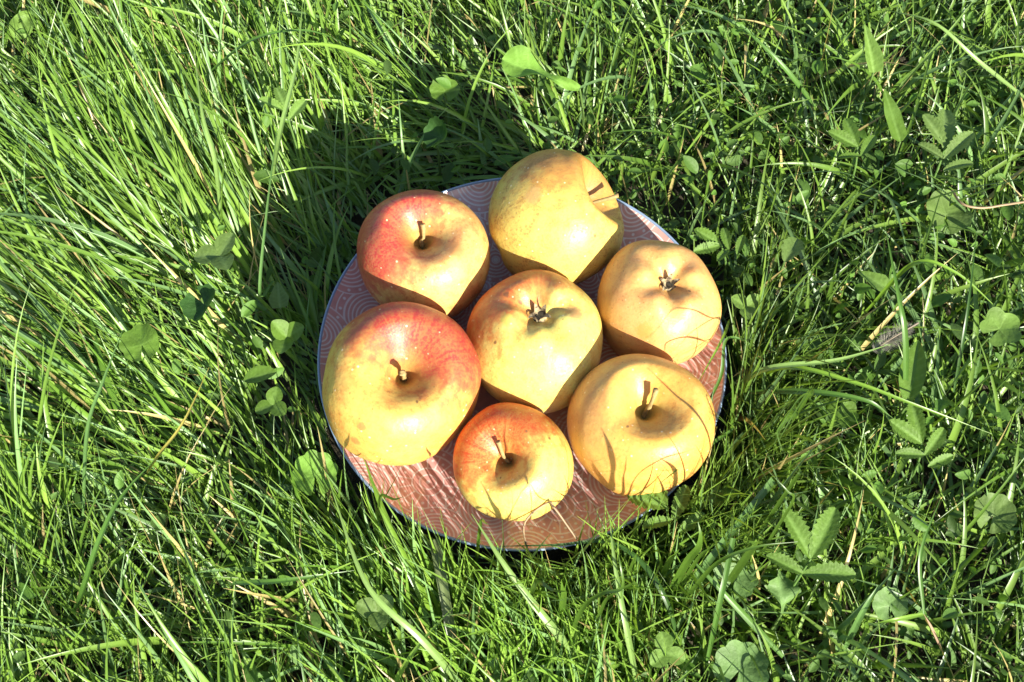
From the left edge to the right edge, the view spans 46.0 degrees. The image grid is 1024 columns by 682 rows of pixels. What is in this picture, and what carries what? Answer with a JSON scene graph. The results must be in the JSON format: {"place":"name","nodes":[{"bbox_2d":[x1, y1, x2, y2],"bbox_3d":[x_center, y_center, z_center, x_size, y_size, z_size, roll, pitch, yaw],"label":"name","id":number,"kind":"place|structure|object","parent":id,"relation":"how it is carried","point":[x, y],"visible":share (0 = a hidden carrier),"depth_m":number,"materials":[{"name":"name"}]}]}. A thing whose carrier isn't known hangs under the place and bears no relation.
{"place":"outdoors","nodes":[
{"label":"outdoors","id":0,"kind":"place"},
{"bbox_2d":[0,0,1023,681],"bbox_3d":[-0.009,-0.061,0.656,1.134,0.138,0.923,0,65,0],"label":"grass","id":1,"kind":"structure","parent":0,"point":[154,62],"depth_m":0.68,"materials":[{"name":"green plant"}]},
{"bbox_2d":[9,11,34,67],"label":"dock leaf","id":2,"kind":"object","parent":1,"relation":"on","point":[26,24],"visible":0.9,"depth_m":0.75,"materials":[{"name":"green plant"}]},
{"bbox_2d":[82,332,121,515],"bbox_3d":[-0.210,0.043,0.618,0.004,0.060,0.083,19,67,9],"label":"grass blade","id":3,"kind":"object","parent":1,"relation":"on","point":[85,448],"visible":1,"depth_m":0.61,"materials":[{"name":"green plant"}]},
{"bbox_2d":[72,458,155,614],"bbox_3d":[-0.196,0.101,0.602,0.012,0.060,0.082,35,70,15],"label":"grass blade","id":4,"kind":"object","parent":1,"relation":"on","point":[84,583],"visible":1,"depth_m":0.58,"materials":[{"name":"green plant"}]},
{"bbox_2d":[119,323,158,373],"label":"ground ivy leaf","id":5,"kind":"object","parent":1,"relation":"on","point":[134,339],"visible":0.98,"depth_m":0.64,"materials":[{"name":"green plant"}]},
{"bbox_2d":[163,4,189,24],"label":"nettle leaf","id":6,"kind":"object","parent":1,"relation":"on","point":[167,13],"visible":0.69,"depth_m":0.75,"materials":[{"name":"green plant"}]},
{"bbox_2d":[147,368,208,473],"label":"grass blade","id":7,"kind":"object","parent":1,"relation":"on","point":[163,448],"visible":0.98,"depth_m":0.60,"materials":[{"name":"green plant"}]},
{"bbox_2d":[179,284,217,328],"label":"ground ivy leaf","id":8,"kind":"object","parent":1,"relation":"on","point":[193,307],"visible":1,"depth_m":0.66,"materials":[{"name":"green plant"}]},
{"bbox_2d":[194,52,222,221],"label":"grass blade","id":9,"kind":"object","parent":1,"relation":"on","point":[214,160],"visible":1,"depth_m":0.67,"materials":[{"name":"green plant"}]},
{"bbox_2d":[194,232,243,299],"bbox_3d":[-0.164,-0.037,0.687,0.024,0.061,0.024,0,65,0],"label":"clover","id":10,"kind":"object","parent":1,"relation":"on","point":[219,256],"visible":0.98,"depth_m":0.66,"materials":[{"name":"green plant"}]},
{"bbox_2d":[243,365,275,411],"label":"dock leaf","id":11,"kind":"object","parent":1,"relation":"on","point":[257,374],"visible":0.99,"depth_m":0.65,"materials":[{"name":"green plant"}]},
{"bbox_2d":[258,111,279,296],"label":"grass blade","id":12,"kind":"object","parent":1,"relation":"on","point":[261,264],"visible":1,"depth_m":0.64,"materials":[{"name":"green plant"}]},
{"bbox_2d":[204,29,343,76],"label":"grass blade","id":13,"kind":"object","parent":1,"relation":"on","point":[245,43],"visible":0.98,"depth_m":0.71,"materials":[{"name":"green plant"}]},
{"bbox_2d":[255,386,297,447],"bbox_3d":[-0.126,0.042,0.658,0.018,0.048,0.017,13,66,6],"label":"clover","id":14,"kind":"object","parent":1,"relation":"on","point":[274,404],"visible":0.96,"depth_m":0.64,"materials":[{"name":"green plant"}]},
{"bbox_2d":[269,282,294,344],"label":"bindweed leaf","id":15,"kind":"object","parent":1,"relation":"on","point":[279,297],"visible":0.93,"depth_m":0.67,"materials":[{"name":"green plant"}]},
{"bbox_2d":[259,87,306,169],"bbox_3d":[-0.132,-0.126,0.725,0.027,0.066,0.022,32,69,14],"label":"clover","id":16,"kind":"object","parent":1,"relation":"on","point":[297,106],"visible":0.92,"depth_m":0.70,"materials":[{"name":"green plant"}]},
{"bbox_2d":[272,2,302,176],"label":"grass blade","id":17,"kind":"object","parent":1,"relation":"on","point":[282,122],"visible":0.98,"depth_m":0.68,"materials":[{"name":"green plant"}]},
{"bbox_2d":[232,570,353,584],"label":"grass blade","id":18,"kind":"object","parent":1,"relation":"on","point":[268,581],"visible":1,"depth_m":0.59,"materials":[{"name":"green plant"}]},
{"bbox_2d":[271,319,314,394],"bbox_3d":[-0.118,0.011,0.661,0.017,0.069,0.018,0,65,0],"label":"clover","id":19,"kind":"object","parent":1,"relation":"on","point":[286,334],"visible":1,"depth_m":0.64,"materials":[{"name":"green plant"}]},
{"bbox_2d":[292,450,337,506],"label":"ground ivy leaf","id":20,"kind":"object","parent":1,"relation":"on","point":[308,465],"visible":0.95,"depth_m":0.62,"materials":[{"name":"green plant"}]},
{"bbox_2d":[356,594,393,638],"bbox_3d":[-0.067,0.143,0.608,0.019,0.055,0.018,0,65,0],"label":"clover","id":21,"kind":"object","parent":1,"relation":"on","point":[373,611],"visible":0.98,"depth_m":0.59,"materials":[{"name":"green plant"}]},
{"bbox_2d":[328,479,459,681],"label":"grass blade","id":22,"kind":"object","parent":1,"relation":"on","point":[422,640],"visible":1,"depth_m":0.57,"materials":[{"name":"green plant"}]},
{"bbox_2d":[423,116,446,189],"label":"ground ivy leaf","id":23,"kind":"object","parent":1,"relation":"on","point":[435,130],"visible":1,"depth_m":0.71,"materials":[{"name":"green plant"}]},
{"bbox_2d":[429,538,458,656],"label":"grass blade","id":24,"kind":"object","parent":1,"relation":"on","point":[444,596],"visible":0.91,"depth_m":0.59,"materials":[{"name":"green plant"}]},
{"bbox_2d":[429,75,459,136],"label":"ground ivy leaf","id":25,"kind":"object","parent":1,"relation":"on","point":[437,90],"visible":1,"depth_m":0.73,"materials":[{"name":"green plant"}]},
{"bbox_2d":[0,0,1023,681],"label":"ground cover","id":26,"kind":"object","parent":1,"relation":"on","point":[860,290],"visible":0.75,"depth_m":0.69,"materials":[{"name":"green plant"}]},
{"bbox_2d":[317,178,726,551],"bbox_3d":[0.005,0.011,0.664,0.221,0.027,0.221,0,65,0],"label":"plate","id":27,"kind":"object","parent":1,"relation":"on","point":[429,486],"visible":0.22,"depth_m":0.64,"materials":[{"name":"wood"}]},
{"bbox_2d":[322,302,480,465],"bbox_3d":[-0.056,0.022,0.621,0.081,0.072,0.084,0,65,0],"label":"apple","id":28,"kind":"object","parent":27,"relation":"on","point":[401,383],"visible":1,"depth_m":0.60,"materials":[{"name":"yellow food"}]},
{"bbox_2d":[357,189,489,317],"bbox_3d":[-0.048,-0.045,0.657,0.072,0.064,0.071,0,65,0],"label":"apple","id":29,"kind":"object","parent":27,"relation":"on","point":[430,248],"visible":0.96,"depth_m":0.63,"materials":[{"name":"red food"}]},
{"bbox_2d":[453,402,573,520],"bbox_3d":[0.001,0.062,0.613,0.061,0.058,0.059,0,65,0],"label":"apple","id":30,"kind":"object","parent":27,"relation":"on","point":[512,461],"visible":0.99,"depth_m":0.59,"materials":[{"name":"yellow food"}]},
{"bbox_2d":[466,269,602,413],"bbox_3d":[0.012,-0.001,0.635,0.072,0.066,0.075,0,65,0],"label":"apple","id":31,"kind":"object","parent":27,"relation":"on","point":[535,336],"visible":0.96,"depth_m":0.61,"materials":[{"name":"yellow food"}]},
{"bbox_2d":[488,149,623,283],"bbox_3d":[0.025,-0.066,0.664,0.075,0.074,0.075,0,65,0],"label":"apple","id":32,"kind":"object","parent":27,"relation":"on","point":[557,211],"visible":0.94,"depth_m":0.64,"materials":[{"name":"yellow food"}]},
{"bbox_2d":[567,354,714,496],"bbox_3d":[0.065,0.044,0.614,0.074,0.064,0.070,0,65,0],"label":"apple","id":33,"kind":"object","parent":27,"relation":"on","point":[636,423],"visible":1,"depth_m":0.59,"materials":[{"name":"yellow food"}]},
{"bbox_2d":[597,240,721,363],"bbox_3d":[0.079,-0.020,0.645,0.066,0.062,0.068,0,65,0],"label":"apple","id":34,"kind":"object","parent":27,"relation":"on","point":[661,299],"visible":0.98,"depth_m":0.62,"materials":[{"name":"yellow food"}]},
{"bbox_2d":[710,336,749,398],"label":"grass blade","id":35,"kind":"object","parent":27,"relation":"on","point":[722,364],"visible":0.9,"depth_m":0.63,"materials":[{"name":"green plant"}]},
{"bbox_2d":[472,515,585,664],"bbox_3d":[0.007,0.125,0.591,0.007,0.060,0.083,-41,72,-17],"label":"grass blade","id":36,"kind":"object","parent":1,"relation":"on","point":[554,629],"visible":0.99,"depth_m":0.58,"materials":[{"name":"green plant"}]},
{"bbox_2d":[502,45,584,140],"bbox_3d":[0.018,-0.144,0.734,0.054,0.065,0.021,31,69,13],"label":"clover","id":37,"kind":"object","parent":1,"relation":"on","point":[519,61],"visible":1,"depth_m":0.71,"materials":[{"name":"green plant"}]},
{"bbox_2d":[523,501,577,566],"bbox_3d":[0.017,0.095,0.599,0.025,0.032,0.020,-22,67,-10],"label":"dry stalk","id":38,"kind":"object","parent":1,"relation":"on","point":[558,513],"visible":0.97,"depth_m":0.59,"materials":[{"name":"plant"}]},
{"bbox_2d":[482,539,677,632],"bbox_3d":[0.041,0.117,0.607,0.110,0.037,0.028,22,67,10],"label":"grass blade","id":39,"kind":"object","parent":1,"relation":"on","point":[645,566],"visible":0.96,"depth_m":0.59,"materials":[{"name":"green plant"}]},
{"bbox_2d":[609,516,638,681],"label":"grass blade","id":40,"kind":"object","parent":1,"relation":"on","point":[629,644],"visible":0.97,"depth_m":0.57,"materials":[{"name":"green plant"}]},
{"bbox_2d":[627,485,705,542],"bbox_3d":[0.077,0.094,0.627,0.040,0.061,0.030,23,67,10],"label":"silverweed","id":41,"kind":"object","parent":1,"relation":"on","point":[679,502],"visible":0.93,"depth_m":0.60,"materials":[{"name":"green plant"}]},
{"bbox_2d":[650,631,685,681],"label":"clover","id":42,"kind":"object","parent":1,"relation":"on","point":[673,654],"visible":0.98,"depth_m":0.58,"materials":[{"name":"green plant"}]},
{"bbox_2d":[659,427,733,483],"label":"grass blade","id":43,"kind":"object","parent":1,"relation":"on","point":[717,439],"visible":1,"depth_m":0.62,"materials":[{"name":"green plant"}]},
{"bbox_2d":[699,384,714,482],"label":"grass blade","id":44,"kind":"object","parent":1,"relation":"on","point":[702,465],"visible":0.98,"depth_m":0.62,"materials":[{"name":"green plant"}]},
{"bbox_2d":[699,320,729,380],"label":"grass blade","id":45,"kind":"object","parent":1,"relation":"on","point":[722,337],"visible":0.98,"depth_m":0.63,"materials":[{"name":"green plant"}]},
{"bbox_2d":[693,227,745,288],"bbox_3d":[0.116,-0.044,0.694,0.030,0.054,0.023,0,65,0],"label":"silverweed","id":46,"kind":"object","parent":1,"relation":"on","point":[712,243],"visible":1,"depth_m":0.67,"materials":[{"name":"green plant"}]},
{"bbox_2d":[705,538,735,665],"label":"grass blade","id":47,"kind":"object","parent":1,"relation":"on","point":[721,592],"visible":0.94,"depth_m":0.58,"materials":[{"name":"green plant"}]},
{"bbox_2d":[704,476,737,506],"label":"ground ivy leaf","id":48,"kind":"object","parent":1,"relation":"on","point":[718,500],"visible":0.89,"depth_m":0.62,"materials":[{"name":"green plant"}]},
{"bbox_2d":[678,478,775,599],"bbox_3d":[0.109,0.101,0.612,0.004,0.022,0.076,38,71,16],"label":"grass blade","id":49,"kind":"object","parent":1,"relation":"on","point":[760,496],"visible":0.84,"depth_m":0.60,"materials":[{"name":"green plant"}]},
{"bbox_2d":[713,554,758,599],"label":"ground ivy leaf","id":50,"kind":"object","parent":1,"relation":"on","point":[746,578],"visible":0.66,"depth_m":0.61,"materials":[{"name":"green plant"}]},
{"bbox_2d":[693,560,784,657],"bbox_3d":[0.108,0.130,0.589,0.066,0.040,0.004,36,70,15],"label":"grass blade","id":51,"kind":"object","parent":1,"relation":"on","point":[743,614],"visible":0.84,"depth_m":0.58,"materials":[{"name":"green plant"}]},
{"bbox_2d":[713,640,768,681],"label":"ground ivy leaf","id":52,"kind":"object","parent":1,"relation":"on","point":[743,664],"visible":1,"depth_m":0.59,"materials":[{"name":"green plant"}]},
{"bbox_2d":[731,293,759,324],"bbox_3d":[0.129,-0.009,0.681,0.017,0.049,0.016,0,65,0],"label":"clover","id":53,"kind":"object","parent":1,"relation":"on","point":[751,302],"visible":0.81,"depth_m":0.66,"materials":[{"name":"green plant"}]},
{"bbox_2d":[746,379,783,413],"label":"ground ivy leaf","id":54,"kind":"object","parent":1,"relation":"on","point":[750,397],"visible":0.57,"depth_m":0.66,"materials":[{"name":"green plant"}]},
{"bbox_2d":[736,21,815,106],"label":"grass blade","id":55,"kind":"object","parent":1,"relation":"on","point":[790,74],"visible":1,"depth_m":0.71,"materials":[{"name":"green plant"}]},
{"bbox_2d":[767,570,800,629],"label":"leaf","id":56,"kind":"object","parent":1,"relation":"on","point":[783,590],"visible":0.97,"depth_m":0.60,"materials":[{"name":"green plant"}]},
{"bbox_2d":[765,237,804,302],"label":"bindweed leaf","id":57,"kind":"object","parent":1,"relation":"on","point":[792,247],"visible":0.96,"depth_m":0.67,"materials":[{"name":"green plant"}]},
{"bbox_2d":[724,343,892,399],"bbox_3d":[0.160,0.018,0.645,0.085,0.052,0.009,-9,66,-4],"label":"grass blade","id":58,"kind":"object","parent":1,"relation":"on","point":[748,377],"visible":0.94,"depth_m":0.62,"materials":[{"name":"green plant"}]},
{"bbox_2d":[766,507,855,617],"bbox_3d":[0.144,0.112,0.614,0.042,0.069,0.040,-9,66,-4],"label":"silverweed","id":59,"kind":"object","parent":1,"relation":"on","point":[820,539],"visible":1,"depth_m":0.59,"materials":[{"name":"green plant"}]},
{"bbox_2d":[746,388,892,417],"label":"grass blade","id":60,"kind":"object","parent":1,"relation":"on","point":[817,392],"visible":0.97,"depth_m":0.62,"materials":[{"name":"green plant"}]},
{"bbox_2d":[818,393,858,427],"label":"ground ivy leaf","id":61,"kind":"object","parent":1,"relation":"on","point":[842,411],"visible":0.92,"depth_m":0.65,"materials":[{"name":"green plant"}]},
{"bbox_2d":[828,118,877,199],"bbox_3d":[0.196,-0.104,0.718,0.029,0.060,0.026,34,70,14],"label":"silverweed","id":62,"kind":"object","parent":1,"relation":"on","point":[849,135],"visible":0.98,"depth_m":0.69,"materials":[{"name":"green plant"}]},
{"bbox_2d":[843,586,877,648],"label":"grass blade","id":63,"kind":"object","parent":1,"relation":"on","point":[856,624],"visible":1,"depth_m":0.59,"materials":[{"name":"green plant"}]},
{"bbox_2d":[856,24,883,114],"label":"plantain leaf","id":64,"kind":"object","parent":1,"relation":"on","point":[874,55],"visible":0.98,"depth_m":0.71,"materials":[{"name":"green plant"}]},
{"bbox_2d":[752,366,990,433],"bbox_3d":[0.187,0.034,0.638,0.129,0.051,0.005,17,66,7],"label":"grass blade","id":65,"kind":"object","parent":1,"relation":"on","point":[818,371],"visible":0.91,"depth_m":0.62,"materials":[{"name":"green plant"}]},
{"bbox_2d":[857,270,889,316],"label":"dock leaf","id":66,"kind":"object","parent":1,"relation":"on","point":[878,281],"visible":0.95,"depth_m":0.67,"materials":[{"name":"green plant"}]},
{"bbox_2d":[872,586,907,632],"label":"ground ivy leaf","id":67,"kind":"object","parent":1,"relation":"on","point":[883,601],"visible":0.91,"depth_m":0.60,"materials":[{"name":"green plant"}]},
{"bbox_2d":[883,89,906,180],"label":"plantain leaf","id":68,"kind":"object","parent":1,"relation":"on","point":[895,122],"visible":0.99,"depth_m":0.70,"materials":[{"name":"green plant"}]},
{"bbox_2d":[872,322,919,354],"bbox_3d":[0.207,-0.003,0.649,0.028,0.011,0.016,-35,70,-15],"label":"feather","id":69,"kind":"object","parent":1,"relation":"on","point":[893,338],"visible":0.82,"depth_m":0.65,"materials":[{"name":"grey"}]},
{"bbox_2d":[884,222,908,421],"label":"grass blade","id":70,"kind":"object","parent":1,"relation":"on","point":[905,340],"visible":0.95,"depth_m":0.62,"materials":[{"name":"green plant"}]},
{"bbox_2d":[875,613,923,623],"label":"grass blade","id":71,"kind":"object","parent":1,"relation":"on","point":[908,617],"visible":1,"depth_m":0.57,"materials":[{"name":"green plant"}]},
{"bbox_2d":[883,340,926,439],"bbox_3d":[0.212,0.027,0.662,0.013,0.053,0.044,14,66,7],"label":"plantain leaf","id":72,"kind":"object","parent":1,"relation":"on","point":[911,388],"visible":0.9,"depth_m":0.64,"materials":[{"name":"green plant"}]},
{"bbox_2d":[889,401,953,493],"bbox_3d":[0.213,0.060,0.647,0.037,0.052,0.029,40,71,16],"label":"silverweed","id":73,"kind":"object","parent":1,"relation":"on","point":[914,428],"visible":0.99,"depth_m":0.63,"materials":[{"name":"green plant"}]},
{"bbox_2d":[918,498,940,613],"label":"grass blade","id":74,"kind":"object","parent":1,"relation":"on","point":[920,579],"visible":1,"depth_m":0.57,"materials":[{"name":"green plant"}]},
{"bbox_2d":[865,259,995,311],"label":"grass blade","id":75,"kind":"object","parent":1,"relation":"on","point":[903,270],"visible":0.98,"depth_m":0.64,"materials":[{"name":"green plant"}]},
{"bbox_2d":[924,615,943,651],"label":"grass stalk","id":76,"kind":"object","parent":1,"relation":"on","point":[934,633],"depth_m":0.59,"materials":[{"name":"plant"}]},
{"bbox_2d":[896,0,973,91],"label":"grass blade","id":77,"kind":"object","parent":1,"relation":"on","point":[917,67],"visible":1,"depth_m":0.71,"materials":[{"name":"green plant"}]},
{"bbox_2d":[918,109,974,203],"bbox_3d":[0.250,-0.105,0.718,0.031,0.062,0.042,-21,67,-9],"label":"silverweed","id":78,"kind":"object","parent":1,"relation":"on","point":[942,129],"visible":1,"depth_m":0.69,"materials":[{"name":"green plant"}]},
{"bbox_2d":[926,190,972,250],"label":"ground ivy leaf","id":79,"kind":"object","parent":1,"relation":"on","point":[958,217],"visible":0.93,"depth_m":0.70,"materials":[{"name":"green plant"}]},
{"bbox_2d":[887,10,1023,97],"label":"grass blade","id":80,"kind":"object","parent":1,"relation":"on","point":[978,60],"visible":1,"depth_m":0.70,"materials":[{"name":"green plant"}]},
{"bbox_2d":[953,233,976,391],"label":"grass blade","id":81,"kind":"object","parent":1,"relation":"on","point":[963,339],"visible":1,"depth_m":0.64,"materials":[{"name":"green plant"}]},
{"bbox_2d":[951,190,1023,208],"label":"twig","id":82,"kind":"object","parent":1,"relation":"on","point":[976,207],"visible":1,"depth_m":0.68,"materials":[{"name":"plant"}]},
{"bbox_2d":[961,307,1021,366],"bbox_3d":[0.262,0.003,0.670,0.022,0.058,0.022,0,65,0],"label":"clover","id":83,"kind":"object","parent":1,"relation":"on","point":[1007,325],"visible":0.97,"depth_m":0.65,"materials":[{"name":"green plant"}]},
{"bbox_2d":[967,493,1016,544],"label":"ground ivy leaf","id":84,"kind":"object","parent":1,"relation":"on","point":[1001,509],"visible":0.97,"depth_m":0.62,"materials":[{"name":"green plant"}]}
]}

